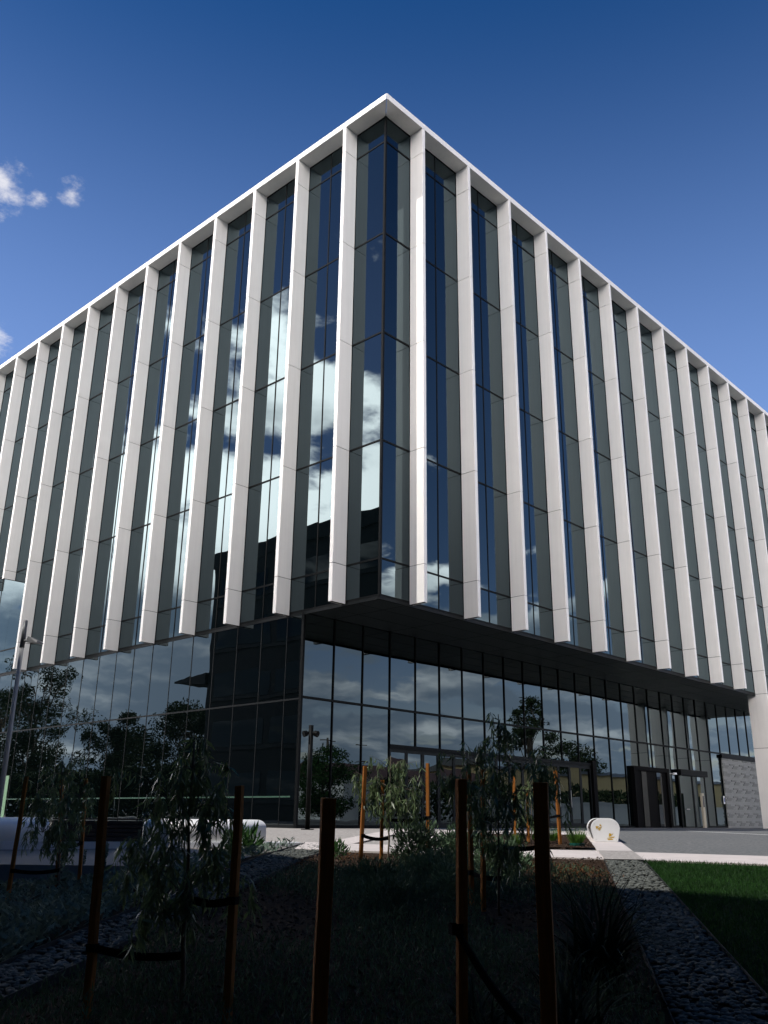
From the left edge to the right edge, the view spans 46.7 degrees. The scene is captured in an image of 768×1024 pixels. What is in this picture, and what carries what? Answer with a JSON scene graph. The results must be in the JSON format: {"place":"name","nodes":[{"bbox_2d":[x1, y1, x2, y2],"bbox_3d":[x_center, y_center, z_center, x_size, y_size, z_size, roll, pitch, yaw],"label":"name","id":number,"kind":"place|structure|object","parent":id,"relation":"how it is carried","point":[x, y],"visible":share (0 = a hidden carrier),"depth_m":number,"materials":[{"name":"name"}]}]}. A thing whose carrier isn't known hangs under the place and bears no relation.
{"place":"outdoors","nodes":[
{"label":"outdoors","id":0,"kind":"place"},
{"bbox_2d":[0,847,286,891],"bbox_3d":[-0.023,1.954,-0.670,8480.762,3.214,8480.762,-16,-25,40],"label":"ground","id":1,"kind":"structure","parent":0,"point":[30,862],"depth_m":15.18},
{"bbox_2d":[5,776,59,899],"bbox_3d":[-5.144,4.978,13.201,0.705,2.003,0.090,9,-21,-23],"label":"tree stake","id":2,"kind":"object","parent":1,"relation":"in","point":[13,870],"visible":0.8,"depth_m":13.12,"materials":[{"name":"brown wood"}]},
{"bbox_2d":[13,756,97,892],"bbox_3d":[-5.052,4.738,13.450,1.206,2.047,1.076,-4,-20,15],"label":"gum sapling","id":3,"kind":"object","parent":1,"relation":"in","point":[54,832],"visible":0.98,"depth_m":13.48,"materials":[{"name":"green plant"}]},
{"bbox_2d":[0,846,289,958],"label":"garden bed","id":4,"kind":"object","parent":1,"relation":"on","point":[78,927],"visible":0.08,"depth_m":10.28,"materials":[{"name":"soil"}]},
{"bbox_2d":[55,779,63,886],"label":"tree stake","id":5,"kind":"object","parent":4,"relation":"on","point":[59,819],"visible":0.12,"depth_m":13.98,"materials":[{"name":"brown wood"}]},
{"bbox_2d":[52,848,68,887],"bbox_3d":[-4.912,5.453,13.502,0.274,0.691,0.262,0,-19,3],"label":"flowering spike","id":6,"kind":"object","parent":4,"relation":"on","point":[64,875],"visible":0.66,"depth_m":13.50,"materials":[{"name":"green plant"}]},
{"bbox_2d":[59,852,70,884],"bbox_3d":[-5.226,5.768,14.469,0.274,0.697,0.262,-12,-23,33],"label":"flowering spike","id":7,"kind":"object","parent":4,"relation":"on","point":[65,869],"visible":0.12,"depth_m":14.45,"materials":[{"name":"green plant"}]},
{"bbox_2d":[69,778,87,880],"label":"tree stake","id":8,"kind":"object","parent":4,"relation":"on","point":[81,850],"visible":0.53,"depth_m":14.00,"materials":[{"name":"brown wood"}]},
{"bbox_2d":[83,849,86,863],"bbox_3d":[-5.067,5.976,14.989,0.274,0.538,0.262,-13,-23,35],"label":"flowering spike","id":9,"kind":"object","parent":4,"relation":"on","point":[84,855],"visible":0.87,"depth_m":15.03,"materials":[{"name":"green plant"}]},
{"bbox_2d":[104,848,111,873],"bbox_3d":[-4.650,5.874,14.797,0.274,0.536,0.262,6,-20,-14],"label":"flowering spike","id":10,"kind":"object","parent":4,"relation":"on","point":[105,864],"visible":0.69,"depth_m":14.81,"materials":[{"name":"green plant"}]},
{"bbox_2d":[119,839,133,870],"bbox_3d":[-4.017,5.502,13.989,0.274,0.677,0.262,-11,-22,31],"label":"flowering spike","id":11,"kind":"object","parent":4,"relation":"on","point":[123,867],"visible":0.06,"depth_m":13.95,"materials":[{"name":"green plant"}]},
{"bbox_2d":[133,829,140,860],"bbox_3d":[-4.251,5.868,15.305,0.262,0.767,0.273,9,-21,-23],"label":"flowering spike","id":12,"kind":"object","parent":4,"relation":"on","point":[138,834],"visible":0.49,"depth_m":15.38,"materials":[{"name":"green plant"}]},
{"bbox_2d":[139,831,148,862],"bbox_3d":[-4.089,5.804,15.100,0.262,0.740,0.273,-2,-19,7],"label":"flowering spike","id":13,"kind":"object","parent":4,"relation":"on","point":[143,846],"visible":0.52,"depth_m":15.14,"materials":[{"name":"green plant"}]},
{"bbox_2d":[137,839,150,870],"bbox_3d":[-4.008,5.794,14.867,0.262,0.596,0.274,-8,-21,24],"label":"flowering spike","id":14,"kind":"object","parent":4,"relation":"on","point":[145,853],"visible":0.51,"depth_m":14.90,"materials":[{"name":"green plant"}]},
{"bbox_2d":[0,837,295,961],"bbox_3d":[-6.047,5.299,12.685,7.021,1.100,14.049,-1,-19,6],"label":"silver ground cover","id":15,"kind":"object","parent":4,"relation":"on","point":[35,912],"visible":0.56,"depth_m":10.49,"materials":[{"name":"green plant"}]},
{"bbox_2d":[0,842,304,964],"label":"steel edging","id":16,"kind":"object","parent":4,"relation":"on","point":[48,944],"visible":0.25,"depth_m":8.80,"materials":[{"name":"grey metal"}]},
{"bbox_2d":[220,820,264,853],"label":"leafy plant","id":17,"kind":"object","parent":4,"relation":"on","point":[248,840],"visible":0.39,"depth_m":17.37,"materials":[{"name":"green plant"}]},
{"bbox_2d":[0,832,672,1023],"bbox_3d":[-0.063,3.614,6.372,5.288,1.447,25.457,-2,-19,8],"label":"garden bed","id":18,"kind":"object","parent":1,"relation":"on","point":[276,905],"visible":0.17,"depth_m":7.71,"materials":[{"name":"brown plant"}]},
{"bbox_2d":[80,776,180,1020],"bbox_3d":[-1.750,2.831,6.288,0.678,1.838,0.089,6,-20,-15],"label":"tree stake","id":19,"kind":"object","parent":18,"relation":"on","point":[94,947],"visible":0.92,"depth_m":6.24,"materials":[{"name":"brown wood"}]},
{"bbox_2d":[0,843,318,998],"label":"pebble strip","id":20,"kind":"object","parent":18,"relation":"on","point":[61,954],"visible":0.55,"depth_m":8.44,"materials":[{"name":"grey gravel"}]},
{"bbox_2d":[102,735,262,1015],"bbox_3d":[-1.503,2.628,6.503,1.105,1.944,1.003,-16,-25,40],"label":"gum sapling","id":21,"kind":"object","parent":18,"relation":"on","point":[181,780],"visible":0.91,"depth_m":6.46,"materials":[{"name":"green plant"}]},
{"bbox_2d":[186,786,243,1023],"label":"tree stake","id":22,"kind":"object","parent":18,"relation":"on","point":[231,901],"visible":0.93,"depth_m":6.25,"materials":[{"name":"brown wood"}]},
{"bbox_2d":[311,798,335,1023],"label":"tree stake","id":23,"kind":"object","parent":18,"relation":"on","point":[320,983],"visible":1,"depth_m":3.46,"materials":[{"name":"brown wood"}]},
{"bbox_2d":[334,838,350,858],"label":"leafy weed","id":24,"kind":"object","parent":18,"relation":"on","point":[339,847],"visible":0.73,"depth_m":15.76,"materials":[{"name":"green plant"}]},
{"bbox_2d":[358,766,387,871],"bbox_3d":[-0.160,5.032,14.220,0.517,1.852,0.078,9,-21,-22],"label":"tree stake","id":25,"kind":"object","parent":18,"relation":"on","point":[362,816],"visible":0.73,"depth_m":14.18,"materials":[{"name":"brown wood"}]},
{"bbox_2d":[343,854,408,891],"bbox_3d":[-0.105,4.894,11.988,0.972,0.549,0.964,-13,-23,35],"label":"rosemary shrub","id":26,"kind":"object","parent":18,"relation":"on","point":[368,867],"visible":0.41,"depth_m":11.90,"materials":[{"name":"green plant"}]},
{"bbox_2d":[379,780,383,863],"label":"tree stake","id":27,"kind":"object","parent":18,"relation":"on","point":[381,831],"visible":0.52,"depth_m":14.40,"materials":[{"name":"brown wood"}]},
{"bbox_2d":[351,756,426,862],"bbox_3d":[0.081,4.870,14.342,1.246,1.819,0.865,2,-19,-4],"label":"gum sapling","id":28,"kind":"object","parent":18,"relation":"on","point":[374,799],"visible":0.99,"depth_m":14.41,"materials":[{"name":"green plant"}]},
{"bbox_2d":[346,866,436,913],"bbox_3d":[0.071,4.483,10.518,1.084,0.556,1.059,8,-20,-21],"label":"rosemary shrub","id":29,"kind":"object","parent":18,"relation":"on","point":[384,887],"visible":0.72,"depth_m":10.41,"materials":[{"name":"green plant"}]},
{"bbox_2d":[390,763,430,859],"bbox_3d":[0.449,5.105,14.640,0.088,1.902,0.921,-17,-26,41],"label":"tree stake","id":30,"kind":"object","parent":18,"relation":"on","point":[427,817],"visible":0.52,"depth_m":15.00,"materials":[{"name":"brown wood"}]},
{"bbox_2d":[389,817,448,861],"bbox_3d":[0.563,5.467,14.632,1.042,0.881,1.069,7,-20,-18],"label":"rosemary shrub","id":31,"kind":"object","parent":18,"relation":"on","point":[418,838],"visible":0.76,"depth_m":14.51,"materials":[{"name":"green plant"}]},
{"bbox_2d":[395,846,455,885],"bbox_3d":[0.650,5.064,12.656,1.046,0.624,1.166,0,-19,1],"label":"rosemary shrub","id":32,"kind":"object","parent":18,"relation":"on","point":[421,862],"visible":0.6,"depth_m":12.55,"materials":[{"name":"green plant"}]},
{"bbox_2d":[265,851,625,900],"bbox_3d":[0.861,5.476,13.569,5.481,0.434,4.206,-4,-19,12],"label":"rusty ground cover","id":33,"kind":"object","parent":18,"relation":"on","point":[582,869],"visible":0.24,"depth_m":13.38,"materials":[{"name":"brown plant"}]},
{"bbox_2d":[435,819,479,863],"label":"rosemary shrub","id":34,"kind":"object","parent":18,"relation":"on","point":[451,841],"visible":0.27,"depth_m":14.89,"materials":[{"name":"green plant"}]},
{"bbox_2d":[424,857,496,901],"bbox_3d":[0.978,4.742,11.472,1.036,0.592,0.997,3,-19,-8],"label":"rosemary shrub","id":35,"kind":"object","parent":18,"relation":"on","point":[449,876],"visible":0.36,"depth_m":11.40,"materials":[{"name":"green plant"}]},
{"bbox_2d":[466,772,500,905],"bbox_3d":[1.217,4.073,10.733,0.070,1.826,0.785,9,-20,-22],"label":"tree stake","id":36,"kind":"object","parent":18,"relation":"on","point":[471,873],"visible":0.47,"depth_m":10.98,"materials":[{"name":"brown wood"}]},
{"bbox_2d":[448,778,522,1023],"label":"tree stake","id":37,"kind":"object","parent":18,"relation":"on","point":[459,930],"visible":1,"depth_m":4.60,"materials":[{"name":"brown wood"}]},
{"bbox_2d":[480,769,497,911],"bbox_3d":[1.247,4.012,10.532,0.090,1.862,0.376,8,-20,-21],"label":"tree stake","id":38,"kind":"object","parent":18,"relation":"on","point":[483,878],"visible":0.36,"depth_m":10.58,"materials":[{"name":"brown wood"}]},
{"bbox_2d":[435,712,572,915],"bbox_3d":[1.385,3.562,10.535,1.659,2.355,0.993,-6,-20,18],"label":"gum sapling","id":39,"kind":"object","parent":18,"relation":"on","point":[510,857],"visible":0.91,"depth_m":10.48,"materials":[{"name":"green plant"}]},
{"bbox_2d":[473,830,534,881],"bbox_3d":[1.765,5.129,13.231,1.023,0.784,0.983,11,-21,-28],"label":"rosemary shrub","id":40,"kind":"object","parent":18,"relation":"on","point":[524,860],"visible":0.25,"depth_m":13.14,"materials":[{"name":"green plant"}]},
{"bbox_2d":[500,774,543,850],"bbox_3d":[1.611,3.983,10.300,0.551,1.823,0.079,-2,-19,7],"label":"tree stake","id":41,"kind":"object","parent":18,"relation":"on","point":[529,848],"visible":0.22,"depth_m":10.33,"materials":[{"name":"brown wood"}]},
{"bbox_2d":[533,782,557,1023],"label":"tree stake","id":42,"kind":"object","parent":18,"relation":"on","point":[547,978],"visible":1,"depth_m":3.28,"materials":[{"name":"brown wood"}]},
{"bbox_2d":[486,925,658,1023],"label":"strappy plant","id":43,"kind":"object","parent":18,"relation":"on","point":[564,1012],"visible":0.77,"depth_m":5.36,"materials":[{"name":"green plant"}]},
{"bbox_2d":[480,860,710,993],"bbox_3d":[1.659,3.249,7.071,1.858,1.021,1.836,-16,-25,40],"label":"strappy plant","id":44,"kind":"object","parent":18,"relation":"on","point":[609,946],"visible":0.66,"depth_m":6.90,"materials":[{"name":"green plant"}]},
{"bbox_2d":[604,859,675,1023],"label":"steel edging","id":45,"kind":"object","parent":18,"relation":"on","point":[659,989],"visible":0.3,"depth_m":7.63,"materials":[{"name":"grey metal"}]},
{"bbox_2d":[605,859,767,1023],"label":"pebble strip","id":46,"kind":"object","parent":1,"relation":"on","point":[725,992],"visible":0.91,"depth_m":7.82,"materials":[{"name":"grey gravel"}]},
{"bbox_2d":[50,823,595,850],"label":"plaza","id":47,"kind":"structure","parent":0,"point":[296,834],"depth_m":23.62,"materials":[{"name":"grey concrete"}]},
{"bbox_2d":[0,620,42,815],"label":"street lamp","id":48,"kind":"object","parent":47,"relation":"on","point":[23,640],"visible":1,"depth_m":20.18,"materials":[{"name":"metal"}]},
{"bbox_2d":[0,817,300,849],"bbox_3d":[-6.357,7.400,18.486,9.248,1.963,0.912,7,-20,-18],"label":"seat wall","id":49,"kind":"structure","parent":47,"relation":"on","point":[118,832],"depth_m":18.54,"materials":[{"name":"concrete"}]},
{"bbox_2d":[301,725,319,829],"bbox_3d":[-2.295,8.118,27.287,0.464,3.080,0.458,-16,-25,40],"label":"light pole","id":50,"kind":"object","parent":47,"relation":"on","point":[310,733],"visible":1,"depth_m":27.32,"materials":[{"name":"black metal"}]},
{"bbox_2d":[0,93,767,828],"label":"office building","id":51,"kind":"structure","parent":47,"relation":"on","point":[394,429],"depth_m":38.72,"materials":[{"name":"metal"}]},
{"bbox_2d":[389,748,405,827],"bbox_3d":[0.494,10.319,33.239,0.065,2.813,0.954,-16,-25,40],"label":"folding door","id":52,"kind":"structure","parent":51,"relation":"in","point":[396,755],"depth_m":33.41,"materials":[{"name":"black glass"}]},
{"bbox_2d":[406,750,422,827],"bbox_3d":[1.152,10.556,33.906,0.065,2.813,0.954,-16,-25,40],"label":"folding door","id":53,"kind":"structure","parent":51,"relation":"in","point":[412,756],"depth_m":34.09,"materials":[{"name":"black glass"}]},
{"bbox_2d":[423,751,438,827],"bbox_3d":[1.810,10.792,34.573,0.065,2.813,0.954,-16,-25,40],"label":"folding door","id":54,"kind":"structure","parent":51,"relation":"in","point":[428,757],"depth_m":34.66,"materials":[{"name":"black glass"}]},
{"bbox_2d":[439,753,454,827],"bbox_3d":[2.467,11.028,35.240,0.065,2.813,0.954,-16,-25,40],"label":"folding door","id":55,"kind":"structure","parent":51,"relation":"in","point":[448,767],"depth_m":35.16,"materials":[{"name":"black glass"}]},
{"bbox_2d":[454,754,467,827],"bbox_3d":[3.125,11.265,35.907,0.065,2.813,0.954,-16,-25,40],"label":"folding door","id":56,"kind":"structure","parent":51,"relation":"in","point":[458,759],"depth_m":36.09,"materials":[{"name":"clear glass"}]},
{"bbox_2d":[469,756,482,823],"bbox_3d":[3.783,11.501,36.574,0.065,2.813,0.954,-16,-25,40],"label":"folding door","id":57,"kind":"structure","parent":51,"relation":"in","point":[471,758],"depth_m":36.70,"materials":[{"name":"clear glass"}]},
{"bbox_2d":[484,757,496,826],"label":"folding door","id":58,"kind":"structure","parent":51,"relation":"in","point":[495,763],"depth_m":37.28,"materials":[{"name":"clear glass"}]},
{"bbox_2d":[496,758,511,827],"bbox_3d":[5.122,11.966,37.887,0.130,2.813,0.954,-16,-25,40],"label":"folding door","id":59,"kind":"structure","parent":51,"relation":"in","point":[505,763],"depth_m":38.10,"materials":[{"name":"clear glass"}]},
{"bbox_2d":[510,759,523,827],"bbox_3d":[5.756,12.210,38.575,0.065,2.813,0.954,-16,-25,40],"label":"folding door","id":60,"kind":"structure","parent":51,"relation":"in","point":[519,775],"depth_m":38.85,"materials":[{"name":"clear glass"}]},
{"bbox_2d":[522,760,533,827],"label":"folding door","id":61,"kind":"structure","parent":51,"relation":"in","point":[525,784],"depth_m":39.21,"materials":[{"name":"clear glass"}]},
{"bbox_2d":[535,762,549,827],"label":"folding door","id":62,"kind":"structure","parent":51,"relation":"in","point":[542,765],"depth_m":40.38,"materials":[{"name":"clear glass"}]},
{"bbox_2d":[547,763,560,827],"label":"folding door","id":63,"kind":"structure","parent":51,"relation":"in","point":[552,822],"depth_m":40.42,"materials":[{"name":"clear glass"}]},
{"bbox_2d":[558,764,572,827],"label":"folding door","id":64,"kind":"structure","parent":51,"relation":"in","point":[564,778],"depth_m":41.35,"materials":[{"name":"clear glass"}]},
{"bbox_2d":[569,765,583,827],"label":"folding door","id":65,"kind":"structure","parent":51,"relation":"in","point":[575,777],"depth_m":41.93,"materials":[{"name":"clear glass"}]},
{"bbox_2d":[580,766,593,827],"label":"folding door","id":66,"kind":"structure","parent":51,"relation":"in","point":[585,771],"depth_m":42.62,"materials":[{"name":"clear glass"}]},
{"bbox_2d":[677,769,709,827],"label":"sliding door","id":67,"kind":"structure","parent":51,"relation":"in","point":[691,783],"depth_m":50.30,"materials":[{"name":"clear glass"}]},
{"bbox_2d":[433,834,593,847],"bbox_3d":[3.109,7.851,21.311,3.576,0.169,6.144,-3,-19,10],"label":"planting bed","id":68,"kind":"object","parent":47,"relation":"on","point":[565,839],"visible":0.15,"depth_m":20.38,"materials":[{"name":"green plant"}]},
{"bbox_2d":[513,776,515,834],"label":"tree stake","id":69,"kind":"object","parent":68,"relation":"on","point":[514,810],"visible":0.12,"depth_m":20.60,"materials":[{"name":"brown wood"}]},
{"bbox_2d":[513,832,525,843],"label":"grass tuft","id":70,"kind":"object","parent":68,"relation":"on","point":[518,840],"visible":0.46,"depth_m":19.38,"materials":[{"name":"green plant"}]},
{"bbox_2d":[511,781,533,843],"bbox_3d":[3.272,6.758,19.939,0.855,1.491,0.589,0,-19,1],"label":"gum sapling","id":71,"kind":"object","parent":68,"relation":"on","point":[531,806],"visible":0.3,"depth_m":19.95,"materials":[{"name":"green plant"}]},
{"bbox_2d":[526,800,529,842],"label":"tree stake","id":72,"kind":"object","parent":68,"relation":"on","point":[528,834],"visible":0.38,"depth_m":19.93,"materials":[{"name":"brown wood"}]},
{"bbox_2d":[533,770,561,843],"bbox_3d":[3.648,6.747,19.882,0.611,1.880,0.095,2,-19,-4],"label":"tree stake","id":73,"kind":"object","parent":68,"relation":"on","point":[557,815],"visible":0.53,"depth_m":19.85,"materials":[{"name":"brown wood"}]},
{"bbox_2d":[550,828,561,840],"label":"grass tuft","id":74,"kind":"object","parent":68,"relation":"on","point":[553,836],"visible":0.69,"depth_m":20.81,"materials":[{"name":"green plant"}]},
{"bbox_2d":[565,826,588,845],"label":"grass tuft","id":75,"kind":"object","parent":68,"relation":"on","point":[578,839],"visible":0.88,"depth_m":19.27,"materials":[{"name":"green plant"}]},
{"bbox_2d":[314,829,407,844],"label":"concrete path","id":76,"kind":"structure","parent":0,"point":[350,840],"depth_m":21.65,"materials":[{"name":"grey concrete"}]},
{"bbox_2d":[0,0,767,412],"label":"sky","id":77,"kind":"structure","parent":0,"point":[634,131],"materials":[{"name":"blue"}]},
{"bbox_2d":[295,842,767,865],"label":"concrete band","id":78,"kind":"object","parent":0,"point":[559,854],"visible":0.3,"depth_m":16.92,"materials":[{"name":"grey concrete"}]},
{"bbox_2d":[580,831,631,852],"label":"bench path","id":79,"kind":"structure","parent":0,"point":[617,846],"depth_m":19.66,"materials":[{"name":"concrete"}]},
{"bbox_2d":[467,831,582,834],"bbox_3d":[3.849,8.975,24.847,3.841,0.050,2.000,1,-19,0],"label":"concrete edge","id":80,"kind":"object","parent":79,"relation":"on","point":[532,832],"visible":0.11,"depth_m":25.07,"materials":[{"name":"grey concrete"}]},
{"bbox_2d":[587,818,619,841],"bbox_3d":[5.486,7.966,22.314,0.670,0.530,2.593,-3,-19,10],"label":"bench","id":81,"kind":"object","parent":79,"relation":"on","point":[603,829],"visible":0.97,"depth_m":21.12,"materials":[{"name":"white concrete"}]},
{"bbox_2d":[598,850,642,858],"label":"aggregate square","id":82,"kind":"structure","parent":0,"point":[609,854],"depth_m":16.90,"materials":[{"name":"grey concrete"}]},
{"bbox_2d":[585,828,767,855],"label":"driveway","id":83,"kind":"structure","parent":0,"point":[748,841],"depth_m":22.48,"materials":[{"name":"grey asphalt"}]},
{"bbox_2d":[700,793,706,827],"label":"intercom post","id":84,"kind":"object","parent":83,"relation":"on","point":[704,821],"visible":0.98,"depth_m":49.68,"materials":[{"name":"beige metal"}]},
{"bbox_2d":[644,858,767,997],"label":"lawn","id":85,"kind":"structure","parent":0,"point":[754,947],"depth_m":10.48,"materials":[{"name":"plant"}]},
{"bbox_2d":[645,861,767,1001],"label":"steel edging","id":86,"kind":"object","parent":85,"relation":"on","point":[731,957],"visible":0.38,"depth_m":8.46,"materials":[{"name":"grey metal"}]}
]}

